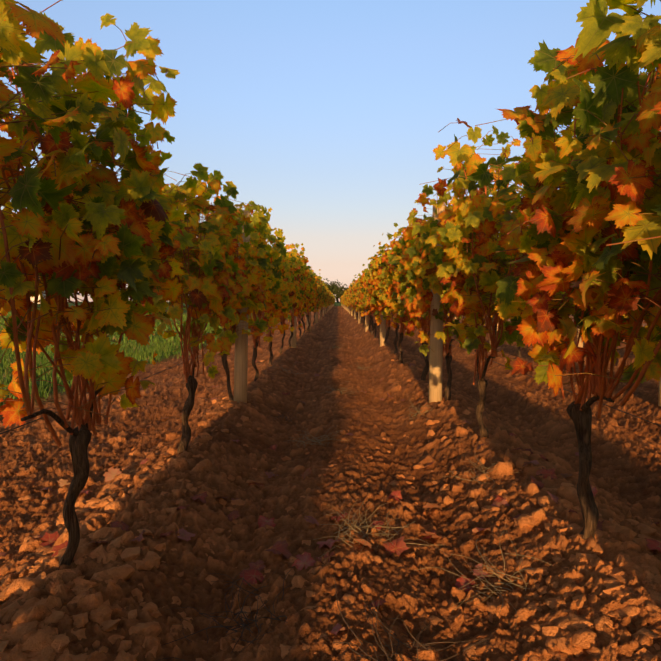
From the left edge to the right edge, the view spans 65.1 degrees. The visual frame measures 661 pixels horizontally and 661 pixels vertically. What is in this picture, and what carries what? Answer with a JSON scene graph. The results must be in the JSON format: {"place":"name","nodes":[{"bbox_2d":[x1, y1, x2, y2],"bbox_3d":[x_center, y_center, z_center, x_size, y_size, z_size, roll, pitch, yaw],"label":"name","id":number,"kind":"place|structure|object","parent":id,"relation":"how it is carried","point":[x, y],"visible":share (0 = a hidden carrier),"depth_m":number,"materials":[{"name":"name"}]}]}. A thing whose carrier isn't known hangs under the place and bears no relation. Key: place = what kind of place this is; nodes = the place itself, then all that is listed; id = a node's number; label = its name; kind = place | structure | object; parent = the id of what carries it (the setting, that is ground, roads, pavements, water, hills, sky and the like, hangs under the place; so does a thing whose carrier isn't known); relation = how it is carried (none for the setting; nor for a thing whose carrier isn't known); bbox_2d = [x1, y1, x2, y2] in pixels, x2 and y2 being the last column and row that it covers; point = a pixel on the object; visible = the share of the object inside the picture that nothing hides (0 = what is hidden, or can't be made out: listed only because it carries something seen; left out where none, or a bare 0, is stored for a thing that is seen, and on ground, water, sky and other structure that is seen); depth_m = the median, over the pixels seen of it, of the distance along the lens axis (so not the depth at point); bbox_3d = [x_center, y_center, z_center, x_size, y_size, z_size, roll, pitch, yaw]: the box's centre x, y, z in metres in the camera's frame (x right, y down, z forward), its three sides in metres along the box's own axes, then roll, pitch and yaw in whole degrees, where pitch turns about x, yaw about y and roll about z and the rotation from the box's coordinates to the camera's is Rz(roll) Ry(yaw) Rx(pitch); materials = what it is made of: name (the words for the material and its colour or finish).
{"place":"outdoors","nodes":[
{"label":"outdoors","id":0,"kind":"place"},
{"bbox_2d":[0,302,660,660],"bbox_3d":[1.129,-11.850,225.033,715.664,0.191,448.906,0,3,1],"label":"ground","id":1,"kind":"structure","parent":0,"point":[36,459],"depth_m":1.93,"materials":[{"name":"soil"}]},
{"bbox_2d":[30,291,45,303],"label":"farmhouse walls","id":2,"kind":"structure","parent":1,"relation":"on","point":[32,298],"depth_m":192.21,"materials":[{"name":"beige paint"}]},
{"bbox_2d":[0,307,288,405],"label":"grass","id":3,"kind":"structure","parent":1,"relation":"on","point":[156,344],"depth_m":7.42,"materials":[{"name":"green plant"}]},
{"bbox_2d":[68,278,350,302],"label":"tree line","id":4,"kind":"object","parent":1,"relation":"on","point":[335,287],"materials":[{"name":"green plant"}]},
{"bbox_2d":[21,308,614,569],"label":"vine trunks","id":5,"kind":"object","parent":1,"relation":"on","point":[581,420],"visible":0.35,"depth_m":1.47,"materials":[{"name":"brown plant"}]},
{"bbox_2d":[0,0,660,427],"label":"vine leaves","id":6,"kind":"object","parent":5,"relation":"on","point":[532,286],"visible":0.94,"depth_m":1.30,"materials":[{"name":"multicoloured plant"}]},
{"bbox_2d":[0,61,660,446],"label":"vine shoots","id":7,"kind":"object","parent":5,"relation":"on","point":[596,385],"visible":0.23,"depth_m":1.34,"materials":[{"name":"brown plant"}]},
{"bbox_2d":[230,200,448,341],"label":"vine leaves","id":8,"kind":"object","parent":5,"relation":"on","point":[292,276],"visible":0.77,"depth_m":5.35,"materials":[{"name":"yellow plant"}]},
{"bbox_2d":[327,288,524,313],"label":"vine leaves","id":9,"kind":"object","parent":5,"relation":"on","point":[342,299],"visible":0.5,"depth_m":39.28,"materials":[{"name":"green plant"}]},
{"bbox_2d":[311,262,647,327],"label":"vine leaves","id":10,"kind":"object","parent":5,"relation":"on","point":[352,297],"visible":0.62,"depth_m":15.75,"materials":[{"name":"green plant"}]},
{"bbox_2d":[0,346,660,660],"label":"soil clods","id":11,"kind":"object","parent":1,"relation":"on","point":[39,646],"visible":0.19,"depth_m":1.27,"materials":[{"name":"brown soil"}]},
{"bbox_2d":[0,335,660,634],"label":"fallen leaves","id":12,"kind":"object","parent":1,"relation":"on","point":[251,573],"visible":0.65,"depth_m":1.59,"materials":[{"name":"plant"}]},
{"bbox_2d":[155,345,552,660],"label":"dry straw tufts","id":13,"kind":"object","parent":1,"relation":"on","point":[345,532],"visible":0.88,"depth_m":1.37,"materials":[{"name":"brown plant"}]},
{"bbox_2d":[234,203,660,406],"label":"trellis posts","id":14,"kind":"object","parent":1,"relation":"on","point":[241,368],"visible":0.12,"depth_m":3.52,"materials":[{"name":"grey wood"}]},
{"bbox_2d":[0,273,660,433],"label":"trellis wires","id":15,"kind":"object","parent":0,"point":[286,321],"visible":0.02,"depth_m":1.32,"materials":[{"name":"grey metal"}]},
{"bbox_2d":[0,0,660,301],"label":"sky","id":16,"kind":"structure","parent":0,"point":[328,116],"materials":[{"name":"blue"}]}
]}

